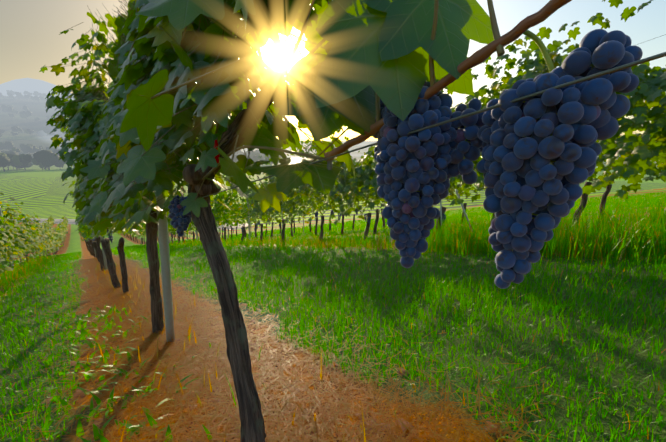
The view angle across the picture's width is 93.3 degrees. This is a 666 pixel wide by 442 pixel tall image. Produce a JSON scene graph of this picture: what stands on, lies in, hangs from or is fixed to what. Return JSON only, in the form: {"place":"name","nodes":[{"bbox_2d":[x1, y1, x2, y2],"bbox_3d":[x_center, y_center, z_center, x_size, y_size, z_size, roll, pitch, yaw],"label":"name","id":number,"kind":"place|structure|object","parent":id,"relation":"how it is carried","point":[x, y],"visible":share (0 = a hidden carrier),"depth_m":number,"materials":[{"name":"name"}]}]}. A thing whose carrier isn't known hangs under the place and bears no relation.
{"place":"outdoors","nodes":[
{"label":"outdoors","id":0,"kind":"place"},
{"bbox_2d":[3,218,253,229],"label":"road","id":1,"kind":"structure","parent":0,"point":[58,221],"depth_m":63.97,"materials":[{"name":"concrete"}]},
{"bbox_2d":[0,78,665,441],"bbox_3d":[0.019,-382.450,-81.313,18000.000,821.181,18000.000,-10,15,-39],"label":"ground","id":2,"kind":"structure","parent":0,"point":[38,191],"depth_m":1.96,"materials":[{"name":"green plant"}]},
{"bbox_2d":[0,192,69,272],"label":"grapevine row","id":3,"kind":"object","parent":2,"relation":"on","point":[21,238],"visible":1,"depth_m":11.01,"materials":[{"name":"green plant"}]},
{"bbox_2d":[117,237,128,292],"bbox_3d":[-2.568,0.652,3.888,0.088,1.052,0.599,-10,15,-39],"label":"vine trunk","id":4,"kind":"object","parent":2,"relation":"on","point":[123,266],"visible":0.81,"depth_m":3.93,"materials":[{"name":"brown plant"}]},
{"bbox_2d":[2,95,271,171],"bbox_3d":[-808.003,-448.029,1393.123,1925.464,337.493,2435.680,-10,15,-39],"label":"distant trees","id":5,"kind":"object","parent":2,"relation":"on","point":[45,168],"visible":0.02,"depth_m":375.81,"materials":[{"name":"green plant"}]},
{"bbox_2d":[0,90,282,168],"bbox_3d":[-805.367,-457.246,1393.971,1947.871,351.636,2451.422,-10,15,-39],"label":"hills","id":6,"kind":"structure","parent":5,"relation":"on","point":[43,158],"depth_m":551.19,"materials":[{"name":"grey"}]},
{"bbox_2d":[146,210,164,335],"bbox_3d":[-1.192,0.406,2.138,0.088,1.072,0.544,-10,15,-39],"label":"vine trunk","id":7,"kind":"object","parent":2,"relation":"on","point":[154,275],"visible":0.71,"depth_m":2.16,"materials":[{"name":"brown plant"}]},
{"bbox_2d":[188,70,285,441],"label":"vine trunk","id":8,"kind":"object","parent":2,"relation":"on","point":[252,428],"visible":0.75,"depth_m":1.05,"materials":[{"name":"brown plant"}]},
{"bbox_2d":[182,164,220,198],"bbox_3d":[-0.477,-0.141,1.132,0.169,0.132,0.101,-59,60,-76],"label":"vine trunk head","id":9,"kind":"object","parent":8,"relation":"attached to","point":[191,175],"visible":0.54,"depth_m":1.07},
{"bbox_2d":[214,140,219,162],"bbox_3d":[-0.323,-0.193,0.873,0.015,0.063,0.014,6,14,27],"label":"tie","id":10,"kind":"object","parent":8,"relation":"attached to","point":[218,155],"visible":0.62,"depth_m":0.87,"materials":[{"name":"red"}]},
{"bbox_2d":[171,0,504,179],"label":"vine shoots","id":11,"kind":"object","parent":8,"relation":"attached to","point":[500,50],"visible":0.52,"depth_m":0.61,"materials":[{"name":"green plant"}]},
{"bbox_2d":[43,0,348,230],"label":"vine leaf stalks","id":12,"kind":"object","parent":11,"relation":"attached to","point":[202,77],"visible":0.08,"depth_m":1.02,"materials":[{"name":"green plant"}]},
{"bbox_2d":[39,0,493,237],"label":"vine leaves","id":13,"kind":"object","parent":12,"relation":"attached to","point":[383,49],"visible":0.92,"depth_m":0.72,"materials":[{"name":"green plant"}]},
{"bbox_2d":[24,267,503,441],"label":"fallen leaves","id":14,"kind":"object","parent":2,"relation":"on","point":[79,392],"visible":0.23,"depth_m":1.55,"materials":[{"name":"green plant"}]},
{"bbox_2d":[0,182,611,287],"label":"vine trunks","id":15,"kind":"object","parent":2,"relation":"on","point":[105,243],"visible":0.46,"depth_m":7.07,"materials":[{"name":"brown plant"}]},
{"bbox_2d":[84,220,269,240],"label":"grape bunches","id":16,"kind":"object","parent":15,"relation":"on","point":[242,229],"visible":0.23,"depth_m":10.79,"materials":[{"name":"food"}]},
{"bbox_2d":[74,173,346,241],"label":"vine leaves","id":17,"kind":"object","parent":15,"relation":"attached to","point":[220,216],"visible":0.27,"depth_m":11.99,"materials":[{"name":"green plant"}]},
{"bbox_2d":[103,208,445,242],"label":"grape bunches","id":18,"kind":"object","parent":15,"relation":"attached to","point":[110,237],"visible":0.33,"depth_m":6.11,"materials":[{"name":"food"}]},
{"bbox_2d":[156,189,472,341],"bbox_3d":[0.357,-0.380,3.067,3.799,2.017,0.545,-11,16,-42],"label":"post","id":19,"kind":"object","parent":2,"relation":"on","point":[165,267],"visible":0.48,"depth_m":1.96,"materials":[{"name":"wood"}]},
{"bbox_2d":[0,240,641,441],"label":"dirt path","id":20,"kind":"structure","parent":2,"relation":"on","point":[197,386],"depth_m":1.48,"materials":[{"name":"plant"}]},
{"bbox_2d":[0,187,665,268],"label":"trellis posts","id":21,"kind":"object","parent":2,"relation":"on","point":[104,256],"visible":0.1,"depth_m":10.09,"materials":[{"name":"brown wood"}]},
{"bbox_2d":[5,0,665,235],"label":"trellis wires","id":22,"kind":"object","parent":2,"relation":"on","point":[635,63],"visible":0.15,"depth_m":0.33,"materials":[{"name":"grey metal"}]},
{"bbox_2d":[324,0,571,160],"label":"vine branch","id":23,"kind":"object","parent":22,"relation":"attached to","point":[517,31],"visible":0.83,"depth_m":0.34,"materials":[{"name":"brown wood"}]},
{"bbox_2d":[327,152,331,169],"bbox_3d":[-0.005,-0.092,0.560,0.010,0.062,0.010,-10,15,-39],"label":"cane tie","id":24,"kind":"object","parent":23,"relation":"attached to","point":[329,164],"visible":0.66,"depth_m":0.55,"materials":[{"name":"grey metal"}]},
{"bbox_2d":[168,29,642,288],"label":"grape bunches","id":25,"kind":"object","parent":23,"relation":"hanging from","point":[517,146],"visible":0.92,"depth_m":0.32,"materials":[{"name":"food"}]},
{"bbox_2d":[177,30,594,250],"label":"grape stems","id":26,"kind":"object","parent":25,"relation":"on","point":[536,39],"visible":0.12,"depth_m":0.31,"materials":[{"name":"green plant"}]},
{"bbox_2d":[64,0,665,237],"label":"vine leaves","id":27,"kind":"object","parent":2,"relation":"on","point":[649,143],"visible":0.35,"depth_m":3.66,"materials":[{"name":"green plant"}]},
{"bbox_2d":[0,0,665,140],"label":"sky","id":28,"kind":"structure","parent":0,"point":[30,39],"materials":[{"name":"white"}]}
]}

